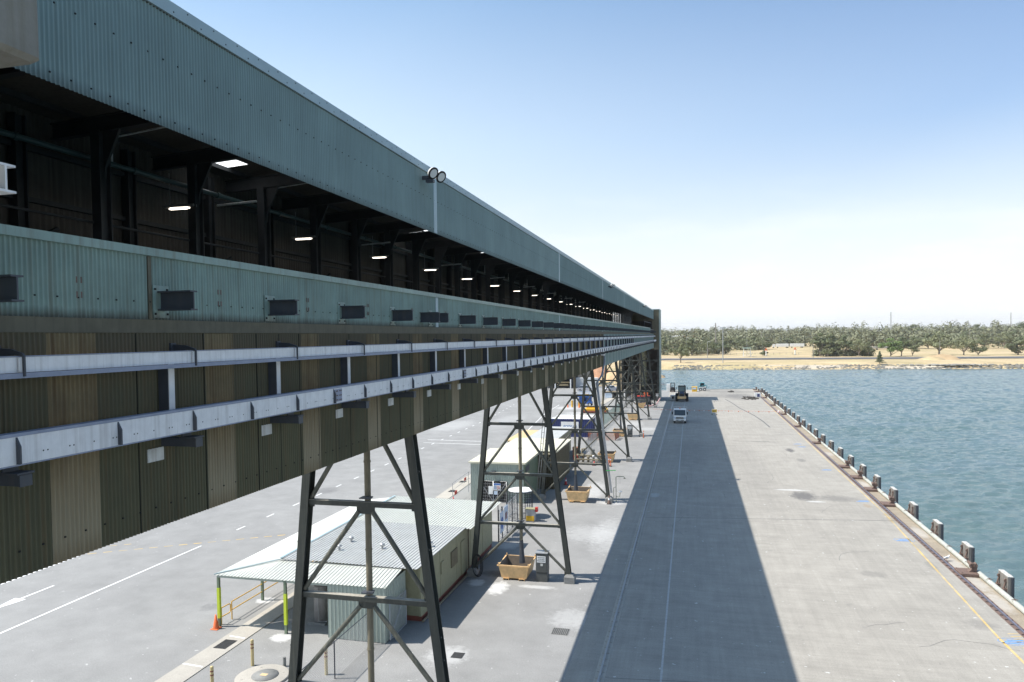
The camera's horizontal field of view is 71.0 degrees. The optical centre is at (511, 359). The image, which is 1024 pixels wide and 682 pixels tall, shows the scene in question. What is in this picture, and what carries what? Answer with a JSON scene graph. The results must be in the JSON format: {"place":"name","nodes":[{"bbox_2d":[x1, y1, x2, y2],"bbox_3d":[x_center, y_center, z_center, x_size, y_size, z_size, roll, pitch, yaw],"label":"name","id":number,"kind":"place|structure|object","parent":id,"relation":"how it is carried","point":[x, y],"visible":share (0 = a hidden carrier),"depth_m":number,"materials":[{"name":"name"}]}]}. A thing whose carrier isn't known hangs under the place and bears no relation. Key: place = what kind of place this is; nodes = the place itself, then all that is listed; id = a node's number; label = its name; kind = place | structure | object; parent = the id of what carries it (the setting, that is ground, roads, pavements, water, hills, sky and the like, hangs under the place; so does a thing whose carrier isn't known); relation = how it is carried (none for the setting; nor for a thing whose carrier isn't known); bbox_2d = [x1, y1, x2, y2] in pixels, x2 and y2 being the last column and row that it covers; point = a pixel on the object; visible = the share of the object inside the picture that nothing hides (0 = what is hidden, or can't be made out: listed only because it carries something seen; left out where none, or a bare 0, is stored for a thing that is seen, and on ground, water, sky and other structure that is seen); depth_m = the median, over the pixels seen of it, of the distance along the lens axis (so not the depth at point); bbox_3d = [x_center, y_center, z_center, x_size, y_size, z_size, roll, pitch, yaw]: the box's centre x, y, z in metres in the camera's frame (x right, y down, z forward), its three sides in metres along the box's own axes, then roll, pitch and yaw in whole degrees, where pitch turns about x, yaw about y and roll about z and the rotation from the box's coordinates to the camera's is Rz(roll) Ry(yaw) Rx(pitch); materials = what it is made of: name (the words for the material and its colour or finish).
{"place":"outdoors","nodes":[
{"label":"outdoors","id":0,"kind":"place"},
{"bbox_2d":[0,386,669,681],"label":"yard pavement","id":1,"kind":"structure","parent":0,"point":[153,624],"depth_m":41.15,"materials":[{"name":"concrete"}]},
{"bbox_2d":[250,639,253,665],"bbox_3d":[-11.568,13.033,31.991,0.146,1.185,0.146,0,2,14],"label":"bollard","id":2,"kind":"object","parent":1,"relation":"on","point":[252,650],"visible":1,"depth_m":31.94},
{"bbox_2d":[234,664,288,681],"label":"manhole","id":3,"kind":"object","parent":1,"relation":"on","point":[270,673],"visible":0.96,"depth_m":30.93,"materials":[{"name":"concrete"}]},
{"bbox_2d":[221,560,313,624],"bbox_3d":[-13.417,12.841,42.187,0.170,0.958,11.570,0,2,14],"label":"handrail","id":4,"kind":"object","parent":1,"relation":"on","point":[231,609],"visible":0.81,"depth_m":37.72,"materials":[{"name":"metal"}]},
{"bbox_2d":[0,406,556,633],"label":"white road marking","id":5,"kind":"object","parent":1,"relation":"on","point":[14,600],"visible":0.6,"depth_m":42.05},
{"bbox_2d":[308,585,327,625],"bbox_3d":[-9.793,12.460,36.870,1.004,1.970,1.000,0,2,14],"label":"water tank","id":6,"kind":"object","parent":1,"relation":"on","point":[320,618],"visible":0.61,"depth_m":36.55,"materials":[{"name":"metal"}]},
{"bbox_2d":[287,614,367,681],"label":"chain link fence","id":7,"kind":"object","parent":1,"relation":"on","point":[334,644],"visible":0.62,"depth_m":31.10,"materials":[{"name":"grey metal"}]},
{"bbox_2d":[213,495,500,642],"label":"site office","id":8,"kind":"structure","parent":1,"relation":"on","point":[451,522],"depth_m":38.81,"materials":[{"name":"paint"}]},
{"bbox_2d":[451,547,457,567],"bbox_3d":[-3.339,11.457,41.617,0.045,0.900,1.100,0,2,14],"label":"window","id":9,"kind":"structure","parent":8,"relation":"in","point":[454,554],"depth_m":41.56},
{"bbox_2d":[461,539,465,574],"bbox_3d":[-2.939,11.850,43.233,0.035,2.000,0.800,0,2,14],"label":"door","id":10,"kind":"structure","parent":8,"relation":"in","point":[463,558],"depth_m":43.23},
{"bbox_2d":[288,434,449,681],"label":"gallery trestle","id":11,"kind":"object","parent":1,"relation":"on","point":[309,501],"visible":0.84,"depth_m":22.52,"materials":[{"name":"green paint"}]},
{"bbox_2d":[0,0,655,584],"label":"conveyor gallery","id":12,"kind":"object","parent":11,"relation":"on","point":[122,122],"visible":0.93,"depth_m":14.74,"materials":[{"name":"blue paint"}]},
{"bbox_2d":[0,162,16,194],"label":"steel bracket","id":13,"kind":"object","parent":12,"relation":"attached to","point":[4,167],"visible":1,"depth_m":5.57,"materials":[{"name":"metal"}]},
{"bbox_2d":[0,0,38,67],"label":"box girder","id":14,"kind":"object","parent":12,"relation":"attached to","point":[19,44],"visible":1,"depth_m":4.69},
{"bbox_2d":[164,174,196,209],"bbox_3d":[-8.277,-4.215,17.902,0.850,0.915,0.140,0,2,14],"label":"strip light","id":15,"kind":"object","parent":12,"relation":"attached to","point":[178,207],"visible":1,"depth_m":17.89,"materials":[{"name":"beige"}]},
{"bbox_2d":[291,212,314,239],"bbox_3d":[-6.847,-4.419,23.633,0.850,0.915,0.140,0,2,14],"label":"strip light","id":16,"kind":"object","parent":12,"relation":"attached to","point":[302,237],"visible":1,"depth_m":23.63,"materials":[{"name":"beige"}]},
{"bbox_2d":[0,335,654,410],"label":"service beam","id":17,"kind":"structure","parent":12,"relation":"attached to","point":[165,363],"depth_m":12.48,"materials":[{"name":"metal"}]},
{"bbox_2d":[0,339,655,487],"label":"service beam","id":18,"kind":"structure","parent":12,"relation":"attached to","point":[20,448],"depth_m":11.27,"materials":[{"name":"metal"}]},
{"bbox_2d":[422,167,445,182],"bbox_3d":[-2.323,-5.596,21.825,0.756,0.436,0.480,-2,2,-24],"label":"floodlight pair","id":19,"kind":"object","parent":12,"relation":"attached to","point":[434,173],"visible":1,"depth_m":21.78,"materials":[{"name":"grey metal"}]},
{"bbox_2d":[596,351,612,492],"bbox_3d":[8.511,5.294,64.329,1.384,12.256,4.793,0,2,14],"label":"cable conduit","id":20,"kind":"object","parent":12,"relation":"attached to","point":[603,432],"visible":0.97,"depth_m":62.06,"materials":[{"name":"metal"}]},
{"bbox_2d":[359,451,374,681],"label":"spill pipe","id":21,"kind":"object","parent":11,"relation":"hanging from","point":[368,590],"visible":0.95,"depth_m":22.70,"materials":[{"name":"grey metal"}]},
{"bbox_2d":[155,398,613,681],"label":"footpath","id":22,"kind":"structure","parent":1,"relation":"on","point":[204,658],"depth_m":35.19,"materials":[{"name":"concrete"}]},
{"bbox_2d":[213,639,236,648],"bbox_3d":[-13.649,13.554,34.211,0.644,0.042,0.970,0,2,14],"label":"drain grate","id":23,"kind":"object","parent":22,"relation":"on","point":[225,643],"visible":1,"depth_m":34.18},
{"bbox_2d":[389,590,406,639],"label":"gate","id":24,"kind":"structure","parent":1,"relation":"on","point":[397,615],"depth_m":35.19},
{"bbox_2d":[498,493,517,541],"bbox_3d":[-0.276,11.634,53.492,0.080,2.300,5.680,0,2,14],"label":"steel fence","id":25,"kind":"object","parent":1,"relation":"on","point":[506,528],"visible":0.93,"depth_m":54.42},
{"bbox_2d":[497,553,535,580],"bbox_3d":[0.326,12.580,43.629,2.035,1.030,2.070,0,2,14],"label":"skip bin","id":26,"kind":"object","parent":1,"relation":"on","point":[510,566],"visible":0.93,"depth_m":42.87,"materials":[{"name":"beige paint"}]},
{"bbox_2d":[508,487,532,519],"bbox_3d":[0.731,11.482,57.773,2.040,2.300,1.989,0,2,14],"label":"turnstile","id":27,"kind":"object","parent":1,"relation":"on","point":[527,490],"visible":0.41,"depth_m":57.33,"materials":[{"name":"white paint"}]},
{"bbox_2d":[467,387,575,583],"bbox_3d":[0.454,6.910,42.829,6.570,12.422,0.660,0,2,14],"label":"gallery trestle","id":28,"kind":"object","parent":1,"relation":"on","point":[569,576],"visible":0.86,"depth_m":42.69,"materials":[{"name":"grey paint"}]},
{"bbox_2d":[472,554,482,576],"bbox_3d":[-2.071,12.360,43.199,0.728,1.384,0.122,0,2,14],"label":"coiled hose","id":29,"kind":"object","parent":28,"relation":"hanging from","point":[481,564],"visible":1,"depth_m":43.16,"materials":[{"name":"black rubber"}]},
{"bbox_2d":[516,396,524,562],"bbox_3d":[0.523,6.543,42.868,0.410,11.259,0.435,0,2,14],"label":"spill pipe","id":30,"kind":"object","parent":28,"relation":"hanging from","point":[521,544],"visible":0.94,"depth_m":42.88,"materials":[{"name":"grey metal"}]},
{"bbox_2d":[525,507,537,521],"bbox_3d":[1.574,12.102,56.450,0.990,1.115,0.600,0,2,14],"label":"wash station","id":31,"kind":"object","parent":1,"relation":"on","point":[531,514],"visible":1,"depth_m":56.22,"materials":[{"name":"yellow paint"}]},
{"bbox_2d":[535,550,549,581],"bbox_3d":[1.811,12.242,42.648,0.740,1.730,0.660,0,2,14],"label":"power cabinet","id":32,"kind":"object","parent":1,"relation":"on","point":[542,565],"visible":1,"depth_m":42.37,"materials":[{"name":"metal"}]},
{"bbox_2d":[527,426,572,450],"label":"canopy","id":33,"kind":"object","parent":1,"relation":"on","point":[560,434],"visible":0.15,"depth_m":85.36,"materials":[{"name":"metal"}]},
{"bbox_2d":[551,628,569,634],"bbox_3d":[2.381,13.342,35.254,0.824,0.042,0.770,0,2,14],"label":"drain grate","id":34,"kind":"object","parent":1,"relation":"on","point":[561,631],"visible":1,"depth_m":35.24,"materials":[{"name":"metal"}]},
{"bbox_2d":[551,417,594,436],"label":"shipping container","id":35,"kind":"object","parent":1,"relation":"on","point":[564,421],"visible":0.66,"depth_m":103.02,"materials":[{"name":"metal"}]},
{"bbox_2d":[538,370,612,502],"bbox_3d":[5.477,6.195,62.949,6.570,12.422,0.660,0,2,14],"label":"gallery trestle","id":36,"kind":"object","parent":1,"relation":"on","point":[542,494],"visible":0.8,"depth_m":62.70,"materials":[{"name":"grey paint"}]},
{"bbox_2d":[536,386,548,492],"bbox_3d":[2.746,6.369,63.482,1.360,10.905,0.070,0,2,14],"label":"cable ladder","id":37,"kind":"object","parent":36,"relation":"attached to","point":[542,453],"visible":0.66,"depth_m":63.56,"materials":[{"name":"metal"}]},
{"bbox_2d":[573,376,577,489],"bbox_3d":[5.547,5.828,62.988,0.410,11.259,0.435,0,2,14],"label":"spill pipe","id":38,"kind":"object","parent":36,"relation":"hanging from","point":[575,427],"visible":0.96,"depth_m":62.99,"materials":[{"name":"grey metal"}]},
{"bbox_2d":[565,485,591,502],"bbox_3d":[5.859,11.822,63.311,2.090,1.130,2.070,0,2,14],"label":"skip bin","id":39,"kind":"object","parent":1,"relation":"on","point":[581,494],"visible":1,"depth_m":62.48,"materials":[{"name":"beige paint"}]},
{"bbox_2d":[578,391,592,406],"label":"scissor lift","id":40,"kind":"object","parent":1,"relation":"on","point":[589,402],"visible":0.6,"depth_m":146.98,"materials":[{"name":"blue paint"}]},
{"bbox_2d":[576,378,597,386],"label":"shipping container","id":41,"kind":"object","parent":1,"relation":"on","point":[579,381],"visible":0.49,"depth_m":202.11,"materials":[{"name":"metal"}]},
{"bbox_2d":[573,448,605,462],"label":"pump manifold","id":42,"kind":"object","parent":1,"relation":"on","point":[588,459],"visible":0.7,"depth_m":82.19,"materials":[{"name":"metal"}]},
{"bbox_2d":[588,431,618,440],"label":"barrier mesh","id":43,"kind":"object","parent":1,"relation":"on","point":[616,435],"visible":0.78,"depth_m":99.10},
{"bbox_2d":[576,361,631,461],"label":"gallery trestle","id":44,"kind":"object","parent":1,"relation":"on","point":[624,432],"visible":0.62,"depth_m":82.77,"materials":[{"name":"grey paint"}]},
{"bbox_2d":[602,366,604,452],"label":"spill pipe","id":45,"kind":"object","parent":44,"relation":"hanging from","point":[603,378],"visible":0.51,"depth_m":83.06,"materials":[{"name":"grey metal"}]},
{"bbox_2d":[598,450,615,461],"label":"skip bin","id":46,"kind":"object","parent":1,"relation":"on","point":[611,454],"visible":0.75,"depth_m":82.04,"materials":[{"name":"beige paint"}]},
{"bbox_2d":[604,402,619,424],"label":"temporary fence","id":47,"kind":"object","parent":1,"relation":"on","point":[607,416],"visible":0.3,"depth_m":120.98,"materials":[{"name":"grey"}]},
{"bbox_2d":[597,356,642,436],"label":"gallery trestle","id":48,"kind":"object","parent":1,"relation":"on","point":[636,399],"visible":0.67,"depth_m":102.78,"materials":[{"name":"grey paint"}]},
{"bbox_2d":[613,353,650,419],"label":"gallery trestle","id":49,"kind":"object","parent":1,"relation":"on","point":[646,398],"visible":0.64,"depth_m":122.93,"materials":[{"name":"grey paint"}]},
{"bbox_2d":[624,350,656,407],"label":"gallery trestle","id":50,"kind":"object","parent":1,"relation":"on","point":[652,389],"visible":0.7,"depth_m":143.03,"materials":[{"name":"grey paint"}]},
{"bbox_2d":[468,438,570,502],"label":"green building","id":51,"kind":"structure","parent":0,"point":[506,459],"depth_m":65.10,"materials":[{"name":"grey metal"}]},
{"bbox_2d":[508,430,537,441],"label":"tan roof shed","id":52,"kind":"structure","parent":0,"point":[530,432],"depth_m":84.25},
{"bbox_2d":[170,0,1023,330],"label":"sky","id":53,"kind":"structure","parent":0,"point":[738,162],"materials":[{"name":"blue"}]},
{"bbox_2d":[621,309,661,400],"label":"transfer tower","id":54,"kind":"structure","parent":0,"point":[637,319],"depth_m":160.60,"materials":[{"name":"metal"}]},
{"bbox_2d":[563,389,1023,681],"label":"wharf deck","id":55,"kind":"structure","parent":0,"point":[771,587],"depth_m":41.79,"materials":[{"name":"concrete"}]},
{"bbox_2d":[593,391,676,681],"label":"crane rail","id":56,"kind":"object","parent":55,"relation":"on","point":[601,669],"visible":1,"depth_m":41.76,"materials":[{"name":"metal"}]},
{"bbox_2d":[660,405,684,681],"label":"white wharf marking","id":57,"kind":"object","parent":55,"relation":"on","point":[662,662],"visible":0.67,"depth_m":41.19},
{"bbox_2d":[672,406,687,422],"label":"flatbed truck","id":58,"kind":"object","parent":55,"relation":"on","point":[680,414],"visible":1,"depth_m":117.01,"materials":[{"name":"white paint"}]},
{"bbox_2d":[675,385,687,400],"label":"wheel loader","id":59,"kind":"object","parent":55,"relation":"on","point":[681,394],"visible":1,"depth_m":155.45,"materials":[{"name":"beige paint"}]},
{"bbox_2d":[618,397,1019,681],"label":"deck joint","id":60,"kind":"object","parent":55,"relation":"on","point":[745,518],"visible":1,"depth_m":56.34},
{"bbox_2d":[765,402,1023,663],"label":"yellow wharf marking","id":61,"kind":"object","parent":55,"relation":"on","point":[999,638],"visible":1,"depth_m":41.66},
{"bbox_2d":[824,469,1023,645],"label":"blue wharf marking","id":62,"kind":"object","parent":55,"relation":"on","point":[998,639],"visible":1,"depth_m":33.56,"materials":[{"name":"paint"}]},
{"bbox_2d":[748,365,845,368],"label":"sand bank","id":63,"kind":"structure","parent":0,"point":[810,366],"depth_m":337.62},
{"bbox_2d":[598,333,1023,385],"bbox_3d":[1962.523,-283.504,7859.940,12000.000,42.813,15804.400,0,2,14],"label":"grass field","id":64,"kind":"structure","parent":0,"point":[785,356],"depth_m":384.66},
{"bbox_2d":[593,367,609,378],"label":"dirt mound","id":65,"kind":"object","parent":64,"relation":"on","point":[597,372],"visible":0.06,"depth_m":240.07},
{"bbox_2d":[672,346,689,362],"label":"gum tree","id":66,"kind":"object","parent":64,"relation":"on","point":[681,351],"visible":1,"depth_m":363.23,"materials":[{"name":"green plant"}]},
{"bbox_2d":[683,338,701,355],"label":"gum tree","id":67,"kind":"object","parent":64,"relation":"on","point":[692,342],"visible":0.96,"depth_m":490.63,"materials":[{"name":"green plant"}]},
{"bbox_2d":[701,338,715,351],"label":"gum tree","id":68,"kind":"object","parent":64,"relation":"on","point":[711,344],"visible":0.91,"depth_m":490.65,"materials":[{"name":"green plant"}]},
{"bbox_2d":[716,341,731,353],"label":"gum tree","id":69,"kind":"object","parent":64,"relation":"on","point":[725,347],"visible":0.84,"depth_m":505.26,"materials":[{"name":"green plant"}]},
{"bbox_2d":[751,336,765,346],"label":"gum tree","id":70,"kind":"object","parent":64,"relation":"on","point":[761,343],"visible":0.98,"depth_m":591.62,"materials":[{"name":"green plant"}]},
{"bbox_2d":[772,344,803,347],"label":"road train","id":71,"kind":"object","parent":64,"relation":"on","point":[791,345],"visible":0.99,"depth_m":641.99,"materials":[{"name":"white paint"}]},
{"bbox_2d":[808,333,830,355],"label":"gum tree","id":72,"kind":"object","parent":64,"relation":"on","point":[825,341],"visible":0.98,"depth_m":437.02,"materials":[{"name":"green plant"}]},
{"bbox_2d":[820,345,833,356],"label":"gum tree","id":73,"kind":"object","parent":64,"relation":"on","point":[827,351],"visible":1,"depth_m":431.79,"materials":[{"name":"green plant"}]},
{"bbox_2d":[819,333,842,350],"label":"gum tree","id":74,"kind":"object","parent":64,"relation":"on","point":[832,336],"visible":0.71,"depth_m":440.47,"materials":[{"name":"green plant"}]},
{"bbox_2d":[661,319,1023,355],"bbox_3d":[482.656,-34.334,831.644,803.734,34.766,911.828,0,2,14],"label":"woodland","id":75,"kind":"object","parent":64,"relation":"on","point":[804,334],"visible":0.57,"depth_m":653.77,"materials":[{"name":"green plant"}]},
{"bbox_2d":[832,335,855,355],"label":"gum tree","id":76,"kind":"object","parent":64,"relation":"on","point":[849,344],"visible":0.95,"depth_m":434.62,"materials":[{"name":"green plant"}]},
{"bbox_2d":[672,364,1023,369],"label":"shore rocks","id":77,"kind":"object","parent":64,"relation":"on","point":[1019,366],"visible":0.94,"depth_m":331.85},
{"bbox_2d":[850,338,868,355],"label":"gum tree","id":78,"kind":"object","parent":64,"relation":"on","point":[861,345],"visible":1,"depth_m":427.98,"materials":[{"name":"green plant"}]},
{"bbox_2d":[878,338,903,356],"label":"gum tree","id":79,"kind":"object","parent":64,"relation":"on","point":[892,347],"visible":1,"depth_m":419.06,"materials":[{"name":"green plant"}]},
{"bbox_2d":[895,336,910,355],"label":"gum tree","id":80,"kind":"object","parent":64,"relation":"on","point":[905,345],"visible":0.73,"depth_m":424.97,"materials":[{"name":"green plant"}]},
{"bbox_2d":[907,342,919,355],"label":"gum tree","id":81,"kind":"object","parent":64,"relation":"on","point":[913,348],"visible":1,"depth_m":419.84,"materials":[{"name":"green plant"}]},
{"bbox_2d":[922,331,957,353],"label":"gum tree","id":82,"kind":"object","parent":64,"relation":"on","point":[936,338],"visible":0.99,"depth_m":433.69,"materials":[{"name":"green plant"}]},
{"bbox_2d":[929,354,959,359],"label":"dirt mound","id":83,"kind":"object","parent":64,"relation":"on","point":[947,357],"visible":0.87,"depth_m":362.96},
{"bbox_2d":[901,364,993,365],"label":"broken slabs","id":84,"kind":"structure","parent":64,"relation":"on","point":[949,364],"depth_m":323.28,"materials":[{"name":"concrete"}]},
{"bbox_2d":[949,335,977,354],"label":"gum tree","id":85,"kind":"object","parent":64,"relation":"on","point":[963,341],"visible":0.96,"depth_m":425.71,"materials":[{"name":"green plant"}]},
{"bbox_2d":[967,341,988,354],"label":"gum tree","id":86,"kind":"object","parent":64,"relation":"on","point":[979,350],"visible":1,"depth_m":421.78,"materials":[{"name":"green plant"}]},
{"bbox_2d":[973,334,999,344],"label":"gum tree","id":87,"kind":"object","parent":64,"relation":"on","point":[987,338],"visible":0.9,"depth_m":537.63,"materials":[{"name":"green plant"}]},
{"bbox_2d":[995,331,1015,347],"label":"gum tree","id":88,"kind":"object","parent":64,"relation":"on","point":[1006,336],"visible":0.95,"depth_m":537.42,"materials":[{"name":"green plant"}]},
{"bbox_2d":[1003,337,1023,354],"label":"gum tree","id":89,"kind":"object","parent":64,"relation":"on","point":[1014,347],"visible":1,"depth_m":418.83,"materials":[{"name":"green plant"}]},
{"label":"utility pole","id":90,"kind":"object","parent":64,"relation":"on","visible":0},
{"bbox_2d":[672,313,1013,323],"bbox_3d":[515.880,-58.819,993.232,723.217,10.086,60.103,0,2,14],"label":"power line","id":91,"kind":"object","parent":90,"relation":"attached to","point":[862,318],"visible":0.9,"depth_m":966.63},
{"bbox_2d":[670,327,990,331],"bbox_3d":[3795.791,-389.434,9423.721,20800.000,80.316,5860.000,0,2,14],"label":"hills","id":92,"kind":"structure","parent":0,"point":[828,327],"depth_m":9140.58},
{"bbox_2d":[661,369,1023,605],"bbox_3d":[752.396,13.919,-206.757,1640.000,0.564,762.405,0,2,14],"label":"water","id":93,"kind":"structure","parent":0,"point":[945,447],"depth_m":121.02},
{"bbox_2d":[661,356,1023,359],"bbox_3d":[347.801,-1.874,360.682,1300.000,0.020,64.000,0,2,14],"label":"road","id":94,"kind":"structure","parent":0,"point":[827,357],"depth_m":401.53,"materials":[{"name":"asphalt"}]},
{"bbox_2d":[752,389,1023,628],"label":"wharf apron","id":95,"kind":"object","parent":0,"point":[1015,614],"visible":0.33,"depth_m":48.83,"materials":[{"name":"concrete"}]},
{"bbox_2d":[863,482,877,491],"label":"mooring hook","id":96,"kind":"object","parent":95,"relation":"on","point":[872,489],"visible":1,"depth_m":65.40,"materials":[{"name":"orange metal"}]},
{"bbox_2d":[873,474,880,488],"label":"fender","id":97,"kind":"object","parent":95,"relation":"attached to","point":[876,478],"visible":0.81,"depth_m":67.87,"materials":[{"name":"grey wood"}]},
{"bbox_2d":[880,496,895,506],"bbox_3d":[31.392,11.761,59.976,1.020,0.785,1.150,0,2,14],"label":"mooring hook","id":98,"kind":"object","parent":95,"relation":"on","point":[891,502],"visible":1,"depth_m":59.69,"materials":[{"name":"orange metal"}]},
{"bbox_2d":[754,391,1023,637],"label":"crane rail","id":99,"kind":"object","parent":95,"relation":"on","point":[1009,620],"visible":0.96,"depth_m":47.23,"materials":[{"name":"grey metal"}]},
{"bbox_2d":[757,389,1023,613],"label":"edge kerb","id":100,"kind":"structure","parent":95,"relation":"on","point":[1001,591],"depth_m":49.48,"materials":[{"name":"grey concrete"}]},
{"bbox_2d":[888,487,897,502],"bbox_3d":[33.269,12.716,62.934,0.720,3.054,1.340,0,2,14],"label":"fender","id":101,"kind":"object","parent":95,"relation":"attached to","point":[893,491],"visible":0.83,"depth_m":62.41,"materials":[{"name":"grey wood"}]},
{"bbox_2d":[908,501,918,519],"bbox_3d":[31.872,12.915,57.340,0.720,3.054,1.340,0,2,14],"label":"fender","id":102,"kind":"object","parent":95,"relation":"attached to","point":[913,508],"visible":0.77,"depth_m":56.79,"materials":[{"name":"grey metal"}]},
{"bbox_2d":[930,519,943,540],"bbox_3d":[30.476,13.114,51.745,0.720,3.054,1.340,0,2,14],"label":"fender","id":103,"kind":"object","parent":95,"relation":"attached to","point":[937,526],"visible":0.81,"depth_m":51.16,"materials":[{"name":"grey wood"}]},
{"bbox_2d":[959,541,974,562],"bbox_3d":[29.078,13.313,46.150,0.720,3.054,1.340,0,2,14],"label":"fender","id":104,"kind":"object","parent":95,"relation":"attached to","point":[967,551],"visible":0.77,"depth_m":45.64,"materials":[{"name":"grey wood"}]},
{"bbox_2d":[954,560,979,577],"bbox_3d":[27.094,12.373,42.765,1.020,0.785,1.150,0,2,14],"label":"mooring hook","id":105,"kind":"object","parent":95,"relation":"on","point":[971,571],"visible":1,"depth_m":42.48,"materials":[{"name":"orange metal"}]},
{"bbox_2d":[995,569,1014,597],"bbox_3d":[27.681,13.512,40.555,0.720,3.054,1.340,0,2,14],"label":"fender","id":106,"kind":"object","parent":95,"relation":"attached to","point":[1005,581],"visible":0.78,"depth_m":40.05,"materials":[{"name":"grey metal"}]},
{"bbox_2d":[882,365,944,368],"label":"beach","id":107,"kind":"structure","parent":0,"point":[891,367],"depth_m":327.09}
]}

